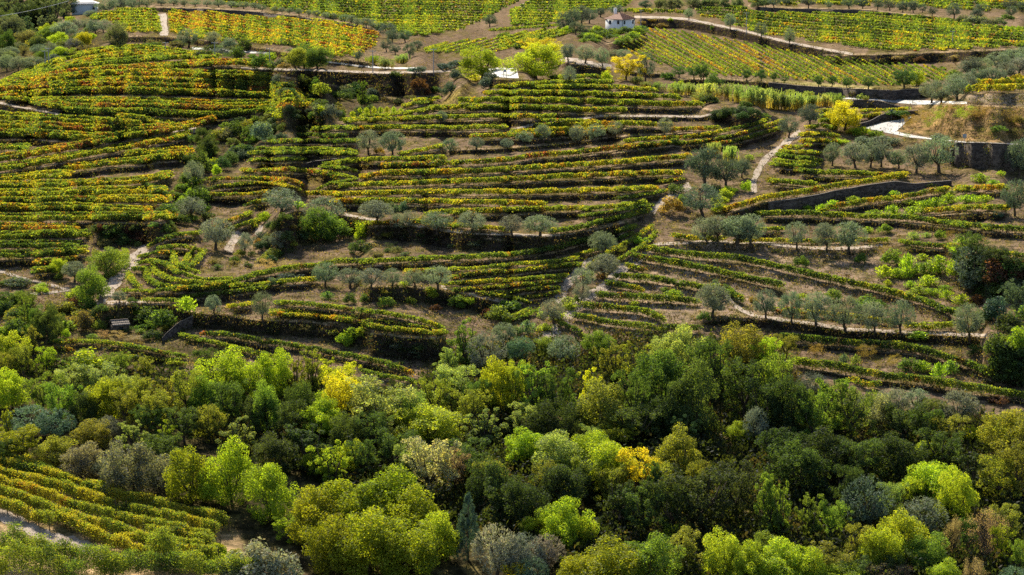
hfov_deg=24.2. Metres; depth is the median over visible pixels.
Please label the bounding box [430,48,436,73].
utility pole
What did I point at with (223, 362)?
broadleaf tree
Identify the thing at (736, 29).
dirt track
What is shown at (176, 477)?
broadleaf tree
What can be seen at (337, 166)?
vine row
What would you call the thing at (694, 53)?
vine row
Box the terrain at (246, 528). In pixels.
[0,0,1023,574]
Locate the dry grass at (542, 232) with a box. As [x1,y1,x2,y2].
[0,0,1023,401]
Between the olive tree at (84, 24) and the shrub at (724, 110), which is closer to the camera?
the shrub at (724, 110)
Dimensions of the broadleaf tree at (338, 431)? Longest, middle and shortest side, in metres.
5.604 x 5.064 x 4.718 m
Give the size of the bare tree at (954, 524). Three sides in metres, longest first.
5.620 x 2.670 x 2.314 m
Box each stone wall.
[161,315,193,342]
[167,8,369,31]
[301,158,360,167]
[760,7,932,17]
[768,82,920,100]
[768,180,951,211]
[850,99,899,108]
[950,142,1022,171]
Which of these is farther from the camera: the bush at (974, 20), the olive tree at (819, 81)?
the bush at (974, 20)
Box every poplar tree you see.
[0,0,13,13]
[0,0,18,8]
[0,406,14,436]
[7,22,26,38]
[12,3,31,21]
[18,297,34,320]
[20,324,43,354]
[21,16,34,29]
[23,0,37,28]
[35,15,45,30]
[38,0,52,23]
[44,14,58,26]
[48,0,65,22]
[57,0,70,18]
[57,356,79,373]
[115,420,149,449]
[148,377,178,411]
[157,418,179,447]
[214,415,256,451]
[283,423,333,473]
[286,360,308,390]
[299,348,325,391]
[305,439,353,484]
[318,357,334,384]
[357,80,367,105]
[389,455,422,501]
[432,345,465,379]
[444,318,483,364]
[461,407,508,443]
[514,360,549,414]
[562,393,585,427]
[578,367,602,415]
[592,340,631,382]
[593,479,643,531]
[618,342,652,389]
[642,461,665,507]
[670,414,701,438]
[694,346,728,383]
[753,471,782,532]
[765,478,791,537]
[794,491,823,537]
[814,377,854,431]
[951,448,993,491]
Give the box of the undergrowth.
[0,319,1023,574]
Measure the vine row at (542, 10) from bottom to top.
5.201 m
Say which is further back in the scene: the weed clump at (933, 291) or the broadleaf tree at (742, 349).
the weed clump at (933, 291)
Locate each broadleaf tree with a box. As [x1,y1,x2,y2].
[0,8,12,17]
[0,14,25,39]
[0,16,9,21]
[0,29,16,49]
[0,330,32,365]
[0,366,30,408]
[0,437,28,463]
[1,50,20,60]
[6,0,38,28]
[14,30,41,43]
[14,41,29,51]
[25,303,44,338]
[27,35,47,48]
[29,303,65,339]
[30,434,78,469]
[31,5,50,24]
[33,48,51,61]
[34,0,52,14]
[35,26,54,39]
[38,21,55,34]
[47,31,67,42]
[48,258,67,272]
[49,46,76,55]
[52,0,79,13]
[57,440,103,478]
[67,390,102,425]
[67,418,112,447]
[73,263,110,306]
[74,32,92,44]
[83,375,128,423]
[85,246,129,277]
[96,438,171,501]
[101,20,128,44]
[104,373,138,401]
[113,248,130,263]
[161,444,221,504]
[186,373,224,417]
[188,345,248,396]
[193,128,214,145]
[195,135,219,154]
[195,435,256,505]
[240,462,298,524]
[246,346,293,396]
[249,377,280,432]
[251,431,300,474]
[280,46,306,67]
[283,380,315,424]
[285,484,347,545]
[289,42,316,68]
[292,478,388,534]
[298,206,350,241]
[298,512,360,574]
[299,445,332,475]
[305,47,335,69]
[305,389,341,436]
[322,370,361,416]
[325,505,407,574]
[327,410,371,448]
[337,438,361,471]
[355,463,423,524]
[357,517,440,574]
[381,483,440,544]
[392,402,469,447]
[416,510,462,565]
[457,44,501,78]
[465,450,514,512]
[476,355,517,412]
[481,474,551,531]
[499,42,565,79]
[504,425,548,463]
[518,516,554,535]
[519,395,580,448]
[529,459,593,510]
[530,429,586,474]
[533,336,553,353]
[534,495,600,548]
[556,553,606,574]
[571,429,609,461]
[572,515,597,550]
[575,377,632,433]
[577,440,637,493]
[579,534,645,574]
[580,330,617,358]
[613,530,687,574]
[631,348,694,406]
[633,394,690,439]
[650,322,709,379]
[654,0,666,8]
[655,422,704,479]
[661,0,677,9]
[664,356,720,434]
[672,0,685,8]
[684,0,703,8]
[698,0,710,8]
[699,525,747,574]
[703,0,720,7]
[716,320,776,377]
[719,0,729,8]
[721,538,776,574]
[723,421,757,444]
[731,0,743,5]
[737,536,813,574]
[749,0,767,7]
[749,529,787,563]
[762,437,838,499]
[767,372,815,437]
[780,545,825,574]
[796,425,866,482]
[806,562,866,574]
[824,100,862,130]
[855,524,905,569]
[859,430,930,482]
[860,392,896,433]
[876,507,938,563]
[900,475,925,506]
[900,530,949,574]
[901,460,958,500]
[907,71,925,85]
[910,439,935,464]
[926,557,961,574]
[933,465,980,523]
[975,408,1023,462]
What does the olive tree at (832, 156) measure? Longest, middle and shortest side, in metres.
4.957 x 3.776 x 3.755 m
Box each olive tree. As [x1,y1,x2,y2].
[0,54,13,70]
[1,46,19,55]
[4,404,51,434]
[8,56,25,70]
[20,56,43,66]
[29,44,43,52]
[34,407,76,438]
[40,42,57,52]
[50,20,77,35]
[61,261,85,281]
[65,38,79,48]
[69,18,82,29]
[77,19,93,30]
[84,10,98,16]
[86,19,102,32]
[90,458,110,478]
[93,0,119,12]
[95,19,111,31]
[95,415,120,436]
[109,0,128,7]
[111,291,125,302]
[126,0,139,6]
[131,0,147,7]
[140,0,154,6]
[143,458,170,488]
[155,0,165,5]
[167,0,178,5]
[174,196,206,216]
[176,28,199,47]
[179,0,188,6]
[183,161,204,178]
[189,0,201,5]
[198,217,234,249]
[201,0,212,6]
[204,31,221,44]
[205,295,221,313]
[213,0,225,6]
[225,1,237,7]
[237,1,248,8]
[237,232,253,250]
[249,2,259,9]
[250,290,273,322]
[256,5,266,11]
[261,187,300,213]
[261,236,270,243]
[268,231,291,250]
[295,8,302,13]
[302,195,345,226]
[311,261,339,286]
[312,9,320,17]
[337,267,363,288]
[339,14,348,21]
[345,15,356,22]
[352,17,361,24]
[355,49,362,61]
[356,129,379,154]
[358,200,394,219]
[360,18,371,26]
[360,267,385,289]
[368,19,377,26]
[375,22,384,30]
[379,23,396,34]
[379,130,406,155]
[380,38,392,51]
[383,267,403,285]
[385,29,399,41]
[389,44,400,53]
[389,213,407,232]
[397,30,410,42]
[400,210,419,232]
[402,42,415,57]
[403,269,425,288]
[413,40,422,49]
[421,211,453,234]
[423,264,451,289]
[436,111,447,124]
[441,138,457,153]
[456,210,485,233]
[465,330,506,368]
[468,137,484,147]
[470,522,520,574]
[482,14,497,26]
[490,533,533,574]
[491,322,516,343]
[498,214,523,237]
[500,138,513,147]
[504,532,546,570]
[505,335,535,360]
[514,556,550,574]
[515,131,533,144]
[521,214,558,236]
[527,533,566,572]
[535,124,550,142]
[539,299,564,324]
[546,334,580,363]
[556,11,572,26]
[560,43,576,60]
[562,66,576,83]
[563,8,580,23]
[568,21,583,33]
[569,124,585,145]
[571,267,595,289]
[572,282,591,303]
[574,5,591,24]
[575,43,596,63]
[581,25,591,31]
[583,8,597,22]
[586,123,605,142]
[586,253,620,277]
[587,230,617,253]
[594,8,607,16]
[594,47,609,65]
[606,5,625,12]
[607,120,622,139]
[608,49,620,57]
[616,49,631,55]
[636,51,654,81]
[638,0,652,7]
[657,116,672,135]
[671,66,686,76]
[682,182,722,216]
[683,8,694,19]
[684,146,725,185]
[686,64,701,79]
[690,216,715,244]
[695,282,730,317]
[697,63,709,81]
[701,215,728,241]
[709,158,742,185]
[718,215,756,245]
[724,13,735,29]
[726,218,749,245]
[733,158,751,177]
[735,213,767,246]
[741,70,751,79]
[742,406,769,441]
[752,288,777,318]
[754,21,767,37]
[755,69,767,80]
[767,0,780,7]
[769,72,778,81]
[777,116,799,137]
[778,290,803,325]
[781,0,790,5]
[783,28,795,44]
[784,221,809,249]
[797,104,823,124]
[797,371,828,391]
[800,0,815,7]
[800,291,834,329]
[812,222,836,252]
[813,75,823,86]
[823,142,842,165]
[826,295,863,331]
[827,75,837,86]
[831,221,868,254]
[839,476,895,526]
[840,141,869,167]
[841,0,857,8]
[842,75,852,87]
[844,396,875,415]
[855,0,868,8]
[858,300,886,336]
[862,76,874,88]
[863,141,884,167]
[869,139,892,166]
[872,0,884,9]
[877,387,912,409]
[882,0,896,10]
[885,297,916,336]
[886,149,909,168]
[893,68,917,88]
[896,1,908,12]
[900,496,949,532]
[901,142,931,172]
[901,388,930,408]
[907,0,919,12]
[917,135,958,172]
[918,3,926,12]
[919,79,942,103]
[920,398,946,418]
[926,79,951,104]
[927,6,937,15]
[938,389,981,427]
[942,77,970,99]
[944,73,968,89]
[946,2,961,18]
[951,303,984,343]
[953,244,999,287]
[956,72,977,85]
[957,60,978,73]
[960,56,984,70]
[966,68,989,78]
[969,9,983,16]
[972,3,988,10]
[976,57,993,71]
[978,67,1007,78]
[986,51,1010,68]
[994,62,1018,78]
[998,49,1023,65]
[999,565,1023,574]
[1000,178,1023,216]
[1001,0,1018,8]
[1004,139,1023,176]
[1005,6,1018,15]
[1005,56,1023,74]
[1010,47,1023,62]
[1016,1,1023,11]
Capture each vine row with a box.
[0,43,215,80]
[0,45,215,82]
[0,49,195,83]
[0,51,193,88]
[0,80,301,90]
[0,83,301,94]
[0,85,309,93]
[0,88,308,98]
[0,95,91,114]
[0,110,141,123]
[0,114,216,155]
[0,115,141,128]
[0,117,216,161]
[0,120,173,129]
[0,123,173,133]
[0,127,148,135]
[0,129,192,164]
[0,130,151,140]
[0,132,190,172]
[0,142,31,145]
[0,145,29,150]
[0,169,75,176]
[0,170,172,185]
[0,171,71,180]
[0,171,174,188]
[0,185,168,194]
[0,187,168,196]
[0,194,174,200]
[0,196,174,203]
[0,201,152,209]
[0,204,152,211]
[0,210,177,216]
[0,213,176,221]
[0,222,77,226]
[0,224,79,229]
[0,228,90,234]
[0,231,91,239]
[0,239,82,244]
[0,242,80,248]
[0,245,88,253]
[0,247,88,258]
[0,449,122,495]
[0,456,231,531]
[0,464,220,537]
[0,474,214,543]
[0,484,204,550]
[0,495,56,528]
[0,521,131,574]
[0,537,89,574]
[2,75,291,86]
[3,77,287,88]
[11,71,272,81]
[12,95,89,111]
[13,68,272,77]
[26,98,316,106]
[30,265,57,269]
[30,268,55,273]
[31,51,221,71]
[31,54,218,73]
[31,95,312,102]
[32,258,75,265]
[35,255,78,261]
[36,60,267,76]
[37,57,268,74]
[37,100,312,107]
[39,101,311,111]
[44,345,74,350]
[45,338,188,358]
[51,508,197,563]
[61,106,278,118]
[62,153,187,170]
[65,104,276,114]
[66,150,193,165]
[89,14,159,19]
[92,12,156,15]
[94,548,261,574]
[99,9,158,14]
[101,17,159,21]
[112,20,161,23]
[112,114,167,123]
[114,7,155,10]
[114,112,174,123]
[118,22,160,25]
[119,529,219,557]
[120,288,147,292]
[123,25,161,28]
[123,270,142,288]
[124,145,192,152]
[124,148,194,156]
[126,28,161,32]
[127,354,181,361]
[128,265,147,272]
[134,257,232,280]
[136,249,176,258]
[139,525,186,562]
[140,297,178,301]
[141,265,210,288]
[143,523,224,547]
[145,229,202,248]
[147,281,241,292]
[148,258,225,284]
[156,243,203,250]
[165,360,187,365]
[166,10,376,46]
[168,13,371,48]
[168,15,367,51]
[168,19,364,52]
[168,21,360,54]
[168,249,200,274]
[169,24,354,57]
[169,27,271,44]
[169,29,226,40]
[169,276,317,291]
[170,8,376,43]
[178,332,290,360]
[179,284,274,297]
[181,244,196,265]
[187,247,208,267]
[194,10,376,40]
[198,330,415,376]
[203,210,254,232]
[205,175,306,188]
[205,223,639,287]
[207,188,270,196]
[208,10,377,38]
[208,180,302,192]
[215,0,498,12]
[222,0,501,10]
[225,300,257,307]
[226,218,262,230]
[231,3,494,14]
[239,166,337,179]
[243,198,272,206]
[245,14,380,36]
[247,149,358,156]
[247,156,306,161]
[251,212,267,227]
[254,146,357,151]
[267,137,360,143]
[268,310,449,336]
[269,6,490,17]
[269,308,433,328]
[273,299,444,328]
[276,15,379,33]
[296,132,348,137]
[299,46,343,56]
[301,9,484,18]
[301,184,659,197]
[309,168,357,178]
[310,0,507,7]
[310,17,362,27]
[310,123,508,130]
[316,176,356,189]
[318,13,480,21]
[318,164,359,172]
[322,154,447,164]
[329,196,547,206]
[338,112,554,122]
[338,169,684,188]
[339,17,474,23]
[351,218,506,230]
[357,368,418,383]
[358,113,384,116]
[358,152,693,178]
[359,0,511,4]
[359,21,469,26]
[372,24,465,29]
[380,137,683,167]
[385,0,515,3]
[387,26,458,30]
[389,106,427,115]
[395,28,444,33]
[396,143,445,155]
[401,99,435,107]
[404,31,430,35]
[404,255,578,272]
[410,96,440,100]
[423,199,649,215]
[424,41,447,49]
[425,38,471,52]
[427,102,626,112]
[435,37,486,52]
[439,273,569,286]
[444,36,500,52]
[448,262,585,278]
[449,278,564,291]
[453,37,511,52]
[457,96,705,107]
[465,39,514,51]
[468,127,618,138]
[472,43,513,53]
[475,290,531,302]
[481,46,507,53]
[483,88,682,99]
[489,285,562,294]
[492,78,613,88]
[496,31,509,36]
[499,30,529,38]
[500,307,531,320]
[502,27,547,41]
[503,26,561,44]
[503,307,540,323]
[507,29,560,47]
[507,125,623,132]
[508,13,572,17]
[509,8,597,11]
[509,10,582,14]
[509,16,568,19]
[510,18,559,22]
[510,21,549,25]
[514,5,614,9]
[515,289,561,298]
[518,30,569,46]
[519,2,627,6]
[525,0,630,4]
[529,0,631,1]
[530,83,658,92]
[533,120,674,127]
[540,118,597,122]
[548,73,602,78]
[549,207,652,233]
[557,320,584,337]
[569,312,703,330]
[572,244,607,255]
[577,203,654,216]
[579,301,666,322]
[585,224,655,267]
[594,290,700,305]
[602,279,645,292]
[611,272,745,303]
[614,231,633,240]
[615,229,658,261]
[618,188,667,200]
[619,44,637,54]
[621,117,769,142]
[623,7,684,13]
[623,43,662,64]
[623,262,647,271]
[628,41,678,70]
[631,38,687,71]
[631,252,785,287]
[636,37,698,71]
[639,243,959,316]
[640,34,706,72]
[644,34,717,75]
[647,31,726,75]
[648,27,734,75]
[654,27,741,76]
[654,176,685,183]
[663,28,749,75]
[669,232,726,241]
[670,125,720,131]
[671,29,756,76]
[675,118,783,145]
[681,30,757,72]
[691,31,770,76]
[695,8,1023,37]
[697,5,1023,34]
[697,11,1023,40]
[700,14,1023,42]
[701,33,779,77]
[708,126,780,144]
[712,35,788,78]
[721,18,1023,46]
[721,171,907,212]
[722,37,797,79]
[729,5,747,8]
[731,237,840,243]
[733,23,999,48]
[733,39,807,79]
[743,41,814,81]
[747,27,975,49]
[748,0,798,5]
[753,42,823,81]
[754,209,1023,231]
[758,226,784,231]
[762,32,947,50]
[763,44,831,81]
[765,177,817,185]
[766,161,820,167]
[770,157,819,163]
[773,152,822,161]
[773,306,891,323]
[775,46,841,82]
[776,0,870,5]
[776,10,1023,31]
[776,148,823,155]
[778,332,1003,381]
[781,142,812,149]
[786,49,842,81]
[792,356,1023,399]
[793,167,870,176]
[797,131,839,137]
[798,52,856,84]
[798,137,839,142]
[804,38,921,50]
[804,123,837,129]
[809,54,862,83]
[812,0,990,11]
[812,11,1023,29]
[815,108,832,112]
[816,117,830,122]
[818,55,871,83]
[819,185,953,211]
[826,56,879,85]
[835,56,886,84]
[842,42,895,51]
[844,57,894,84]
[848,376,881,388]
[850,171,910,176]
[852,57,900,83]
[855,237,891,242]
[858,107,910,112]
[858,111,881,119]
[859,11,967,22]
[861,58,905,84]
[870,59,904,80]
[878,59,906,75]
[883,0,1023,10]
[889,61,926,81]
[897,62,930,81]
[897,238,1023,257]
[904,321,955,330]
[905,62,938,80]
[913,63,942,80]
[918,203,1011,214]
[923,64,948,78]
[927,0,1023,6]
[931,64,947,74]
[951,183,1010,192]
[959,0,1023,2]
[964,83,1023,92]
[976,77,1023,87]
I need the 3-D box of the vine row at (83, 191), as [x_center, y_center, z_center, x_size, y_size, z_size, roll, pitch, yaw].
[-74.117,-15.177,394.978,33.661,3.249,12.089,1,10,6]
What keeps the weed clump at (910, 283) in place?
on the terrain at (246, 528)
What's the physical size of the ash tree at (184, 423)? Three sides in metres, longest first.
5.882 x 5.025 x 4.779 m
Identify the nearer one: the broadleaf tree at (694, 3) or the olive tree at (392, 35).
the olive tree at (392, 35)
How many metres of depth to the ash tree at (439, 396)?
295.89 m
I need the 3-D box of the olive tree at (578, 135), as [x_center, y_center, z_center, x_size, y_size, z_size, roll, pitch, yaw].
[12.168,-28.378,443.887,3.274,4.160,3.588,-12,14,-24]
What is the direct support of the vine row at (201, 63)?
on the terrain at (246, 528)
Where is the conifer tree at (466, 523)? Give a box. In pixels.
[452,492,482,560]
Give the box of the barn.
[72,0,99,14]
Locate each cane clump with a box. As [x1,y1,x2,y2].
[364,55,381,63]
[375,56,394,69]
[393,53,411,62]
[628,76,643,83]
[640,81,650,86]
[650,80,665,92]
[666,83,686,94]
[680,82,701,95]
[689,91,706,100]
[696,83,718,96]
[706,142,721,154]
[714,83,736,99]
[722,146,739,161]
[728,84,748,102]
[739,85,760,103]
[750,88,773,108]
[766,87,787,109]
[775,91,797,111]
[786,89,795,95]
[788,91,809,109]
[803,91,813,96]
[803,95,820,107]
[816,94,832,106]
[830,93,845,107]
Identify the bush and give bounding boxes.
[0,54,14,62]
[0,280,11,285]
[0,300,17,310]
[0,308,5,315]
[0,325,10,336]
[1,318,28,333]
[3,276,31,286]
[3,305,18,317]
[4,308,27,319]
[11,327,29,338]
[14,315,27,328]
[15,290,36,304]
[22,316,30,327]
[31,285,46,289]
[36,286,48,292]
[43,299,62,312]
[53,272,62,278]
[58,301,78,312]
[60,328,70,338]
[61,315,76,326]
[62,286,85,298]
[65,16,75,21]
[66,298,81,307]
[69,347,106,370]
[73,45,91,50]
[75,309,94,328]
[90,223,100,231]
[95,304,110,311]
[96,223,104,230]
[98,238,112,246]
[101,224,121,234]
[115,235,131,245]
[118,325,133,332]
[123,226,131,234]
[126,297,139,302]
[128,224,140,230]
[128,236,144,244]
[135,232,145,240]
[136,305,158,320]
[139,323,155,328]
[140,329,162,339]
[142,182,154,186]
[144,307,177,329]
[146,39,166,44]
[147,222,163,226]
[150,186,168,194]
[154,203,179,213]
[160,226,172,232]
[168,41,183,47]
[168,190,179,198]
[168,220,176,231]
[172,201,184,210]
[172,214,192,224]
[173,183,188,191]
[177,173,189,183]
[180,153,193,163]
[184,187,210,203]
[187,214,199,220]
[190,150,211,171]
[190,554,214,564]
[191,49,215,55]
[195,201,211,212]
[201,211,215,219]
[202,147,212,158]
[203,45,217,49]
[206,259,216,263]
[210,542,226,555]
[211,128,227,140]
[211,164,221,174]
[214,547,227,556]
[215,553,228,560]
[217,126,236,139]
[218,122,230,128]
[226,46,245,57]
[227,548,241,554]
[228,120,242,127]
[229,123,245,138]
[229,144,246,152]
[233,249,245,255]
[235,38,252,49]
[240,119,257,127]
[240,124,255,141]
[244,263,252,267]
[245,133,260,142]
[249,115,260,121]
[250,54,271,68]
[256,255,267,261]
[258,211,269,221]
[261,248,280,257]
[264,52,276,60]
[266,277,281,286]
[269,217,281,229]
[270,58,286,65]
[271,108,296,118]
[276,87,288,94]
[276,272,303,277]
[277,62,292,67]
[278,212,293,220]
[280,81,294,87]
[296,124,308,132]
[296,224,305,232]
[300,74,311,88]
[307,92,317,98]
[307,111,314,118]
[308,79,320,91]
[309,99,329,106]
[311,82,331,94]
[312,103,324,115]
[317,104,326,113]
[325,218,353,236]
[331,89,346,97]
[334,105,347,113]
[335,333,354,345]
[337,84,352,93]
[339,109,346,118]
[342,92,353,99]
[342,292,356,302]
[347,240,373,252]
[354,222,366,239]
[359,293,369,301]
[363,104,379,112]
[368,95,378,101]
[371,252,383,257]
[373,148,384,153]
[376,296,396,307]
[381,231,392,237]
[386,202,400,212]
[389,70,401,76]
[393,98,403,103]
[404,95,417,99]
[404,297,416,304]
[410,77,428,89]
[411,345,426,349]
[425,288,438,298]
[428,304,441,309]
[431,86,440,92]
[446,294,466,307]
[463,297,475,304]
[467,241,480,245]
[480,308,493,316]
[485,304,512,320]
[500,562,530,574]
[508,300,521,310]
[512,325,522,333]
[559,25,574,32]
[573,295,581,303]
[582,32,597,37]
[584,35,595,39]
[588,25,605,30]
[590,38,600,42]
[594,30,614,38]
[596,273,604,278]
[600,71,611,78]
[607,28,624,34]
[613,39,627,44]
[616,26,635,32]
[632,236,647,243]
[633,25,645,33]
[656,23,669,27]
[657,195,685,212]
[660,72,674,79]
[668,182,685,193]
[670,80,683,87]
[675,194,688,206]
[696,311,710,320]
[699,93,718,103]
[699,95,719,102]
[710,183,721,191]
[710,196,729,203]
[711,202,725,211]
[719,188,733,198]
[721,186,737,193]
[737,100,752,107]
[739,180,751,191]
[744,154,754,160]
[791,255,809,266]
[796,293,807,300]
[824,288,842,301]
[834,138,849,143]
[851,126,870,135]
[853,252,867,261]
[856,293,881,309]
[868,130,883,137]
[875,223,893,232]
[879,248,902,263]
[885,110,909,116]
[890,56,902,59]
[897,357,922,371]
[912,57,924,60]
[934,229,946,238]
[944,69,963,78]
[954,14,967,21]
[963,15,986,24]
[964,424,985,440]
[965,344,981,355]
[969,294,983,304]
[974,283,984,294]
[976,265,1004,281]
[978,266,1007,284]
[980,18,1000,24]
[980,258,1008,282]
[982,332,1012,353]
[986,394,1010,404]
[987,342,1018,368]
[987,357,1011,368]
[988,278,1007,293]
[990,125,1007,131]
[991,312,1023,335]
[992,341,1012,354]
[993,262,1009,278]
[995,17,1007,24]
[998,14,1014,19]
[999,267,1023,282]
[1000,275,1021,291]
[1000,334,1008,340]
[1000,345,1020,357]
[1007,325,1023,349]
[1010,73,1023,80]
[1010,115,1023,122]
[1010,305,1023,320]
[1011,348,1023,367]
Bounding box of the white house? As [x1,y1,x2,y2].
[604,8,636,30]
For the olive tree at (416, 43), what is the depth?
561.60 m
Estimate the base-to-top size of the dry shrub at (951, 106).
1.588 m
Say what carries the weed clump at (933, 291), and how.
on the terrain at (246, 528)
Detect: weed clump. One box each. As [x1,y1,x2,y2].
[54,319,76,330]
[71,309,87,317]
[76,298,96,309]
[86,333,99,338]
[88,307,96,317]
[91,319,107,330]
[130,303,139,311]
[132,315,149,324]
[135,328,145,333]
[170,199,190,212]
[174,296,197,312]
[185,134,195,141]
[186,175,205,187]
[211,264,222,269]
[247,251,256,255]
[265,61,275,69]
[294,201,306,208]
[320,291,333,299]
[343,327,358,340]
[355,326,366,337]
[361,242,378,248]
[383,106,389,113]
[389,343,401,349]
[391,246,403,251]
[398,281,407,285]
[469,75,480,80]
[493,300,515,310]
[519,320,536,333]
[536,323,554,331]
[547,310,567,320]
[560,296,575,304]
[562,302,577,310]
[578,38,589,41]
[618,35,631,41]
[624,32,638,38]
[663,289,683,296]
[814,204,827,210]
[826,199,838,208]
[838,353,848,363]
[845,195,859,202]
[850,353,860,363]
[856,93,866,98]
[864,226,873,232]
[865,209,882,215]
[875,265,893,279]
[883,279,891,285]
[884,204,901,214]
[887,190,899,196]
[887,267,905,277]
[898,266,915,278]
[899,253,916,272]
[902,199,916,205]
[903,206,921,215]
[903,280,915,287]
[906,232,919,239]
[907,331,929,339]
[908,286,931,294]
[911,261,936,275]
[914,200,932,207]
[914,359,931,371]
[915,253,928,260]
[917,274,940,286]
[921,232,930,237]
[923,288,941,295]
[924,197,948,206]
[925,254,950,275]
[930,362,947,376]
[938,284,953,290]
[938,289,953,299]
[939,193,956,202]
[942,359,959,373]
[943,190,955,194]
[945,257,958,275]
[950,293,971,304]
[953,236,966,243]
[954,194,977,203]
[970,173,989,182]
[975,194,994,202]
[986,179,999,184]
[996,170,1005,175]
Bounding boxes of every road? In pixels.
[192,47,268,53]
[329,61,414,68]
[488,68,518,77]
[801,95,966,103]
[866,117,909,131]
[885,131,1011,143]
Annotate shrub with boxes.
[44,54,59,61]
[53,40,68,47]
[68,39,85,48]
[95,330,108,337]
[107,330,126,337]
[123,335,143,340]
[211,155,231,168]
[216,48,230,54]
[216,558,238,574]
[220,37,238,47]
[221,546,259,571]
[224,151,238,164]
[225,138,240,144]
[225,146,240,153]
[230,559,269,574]
[232,116,246,121]
[237,150,250,158]
[239,145,252,151]
[241,536,284,574]
[249,121,273,141]
[252,231,268,239]
[253,241,267,249]
[254,258,276,269]
[259,112,271,120]
[261,254,278,263]
[263,220,273,228]
[263,548,303,574]
[267,117,276,122]
[267,122,277,134]
[272,73,280,81]
[274,132,287,139]
[276,122,285,130]
[278,259,295,265]
[280,230,295,240]
[282,104,295,112]
[283,113,300,119]
[288,88,297,95]
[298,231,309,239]
[308,178,321,187]
[321,104,342,117]
[339,88,356,95]
[347,82,360,92]
[362,247,374,253]
[366,88,378,95]
[398,201,408,212]
[407,66,426,72]
[436,63,455,69]
[437,80,455,94]
[446,60,461,66]
[449,68,463,78]
[478,77,492,88]
[482,71,499,82]
[616,245,626,251]
[704,73,725,86]
[709,109,720,113]
[710,114,720,119]
[720,106,735,115]
[734,106,751,112]
[734,111,750,118]
[739,151,751,160]
[746,108,762,116]
[807,344,822,352]
[855,135,873,145]
[855,344,878,356]
[868,135,902,144]
[886,353,902,364]
[901,114,916,124]
[916,108,931,119]
[922,115,938,127]
[931,104,947,119]
[931,133,949,142]
[937,101,963,109]
[948,247,964,260]
[955,104,976,118]
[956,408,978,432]
[957,272,981,289]
[964,106,994,116]
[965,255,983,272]
[979,306,1001,320]
[980,128,994,135]
[981,284,998,299]
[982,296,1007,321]
[1001,109,1023,121]
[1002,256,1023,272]
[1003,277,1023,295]
[1006,127,1023,137]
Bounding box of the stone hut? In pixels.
[109,318,129,334]
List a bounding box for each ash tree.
[0,291,18,303]
[0,351,14,379]
[0,423,50,461]
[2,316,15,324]
[7,345,34,374]
[8,290,24,305]
[15,291,37,311]
[21,370,65,413]
[33,346,56,372]
[33,382,85,421]
[50,362,97,397]
[66,362,126,399]
[99,387,141,426]
[100,351,136,375]
[117,373,153,416]
[128,404,170,434]
[131,388,177,428]
[132,357,155,375]
[141,432,182,463]
[156,406,208,443]
[164,369,206,410]
[188,347,225,376]
[192,403,229,439]
[208,378,248,425]
[227,356,262,406]
[237,395,276,433]
[266,398,308,438]
[272,513,301,542]
[296,405,343,443]
[320,361,361,390]
[342,439,385,475]
[344,374,419,434]
[347,385,377,425]
[354,410,394,447]
[369,426,423,470]
[391,387,425,431]
[392,435,461,499]
[392,443,429,475]
[414,376,457,416]
[429,363,480,405]
[431,446,474,492]
[436,437,504,483]
[446,388,497,431]
[466,377,499,418]
[471,455,505,494]
[495,359,530,413]
[505,401,539,433]
[516,37,560,51]
[521,41,567,65]
[528,458,563,495]
[531,366,579,413]
[564,455,614,498]
[568,423,608,445]
[593,464,629,504]
[599,423,642,449]
[605,53,649,79]
[609,403,661,446]
[610,369,656,421]
[610,479,674,541]
[613,446,661,493]
[630,480,702,531]
[645,461,674,500]
[647,335,667,356]
[658,463,741,535]
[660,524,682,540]
[668,525,702,569]
[683,336,737,399]
[684,459,711,494]
[703,459,761,519]
[721,355,769,420]
[744,375,795,429]
[747,335,781,374]
[753,351,795,414]
[753,427,804,472]
[771,333,799,357]
[792,389,838,442]
[807,540,854,574]
[815,499,853,539]
[820,463,874,513]
[828,382,877,438]
[836,438,892,484]
[839,554,870,574]
[840,522,876,564]
[876,481,908,516]
[877,401,935,443]
[877,548,921,573]
[907,409,949,442]
[913,427,967,468]
[928,413,970,447]
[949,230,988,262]
[955,517,979,555]
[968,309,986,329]
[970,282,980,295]
[974,454,1019,502]
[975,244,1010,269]
[978,438,1023,503]
[981,503,1021,539]
[982,422,1017,443]
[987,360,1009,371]
[989,523,1016,562]
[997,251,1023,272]
[997,279,1023,314]
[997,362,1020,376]
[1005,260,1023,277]
[1005,538,1023,571]
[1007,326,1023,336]
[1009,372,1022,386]
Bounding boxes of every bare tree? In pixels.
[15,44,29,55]
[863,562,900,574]
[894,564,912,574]
[941,514,965,556]
[960,556,986,574]
[962,506,1008,563]
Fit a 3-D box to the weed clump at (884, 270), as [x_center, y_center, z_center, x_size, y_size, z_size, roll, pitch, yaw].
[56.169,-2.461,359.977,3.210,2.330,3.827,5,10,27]
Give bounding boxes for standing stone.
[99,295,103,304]
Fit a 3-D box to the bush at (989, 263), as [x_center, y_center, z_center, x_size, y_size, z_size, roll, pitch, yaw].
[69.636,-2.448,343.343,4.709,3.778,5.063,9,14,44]
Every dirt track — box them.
[0,102,84,117]
[0,270,68,288]
[0,509,104,558]
[33,289,67,294]
[96,300,144,304]
[103,244,148,300]
[158,13,168,35]
[224,230,243,252]
[241,67,449,73]
[255,225,262,234]
[344,213,559,236]
[441,285,500,301]
[512,114,711,128]
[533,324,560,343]
[553,258,590,302]
[561,57,611,68]
[563,248,652,322]
[634,16,852,54]
[650,182,690,213]
[653,240,882,249]
[726,295,986,336]
[750,130,800,192]
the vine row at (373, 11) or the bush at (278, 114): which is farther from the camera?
the vine row at (373, 11)
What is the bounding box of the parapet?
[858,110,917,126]
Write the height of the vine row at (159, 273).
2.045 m

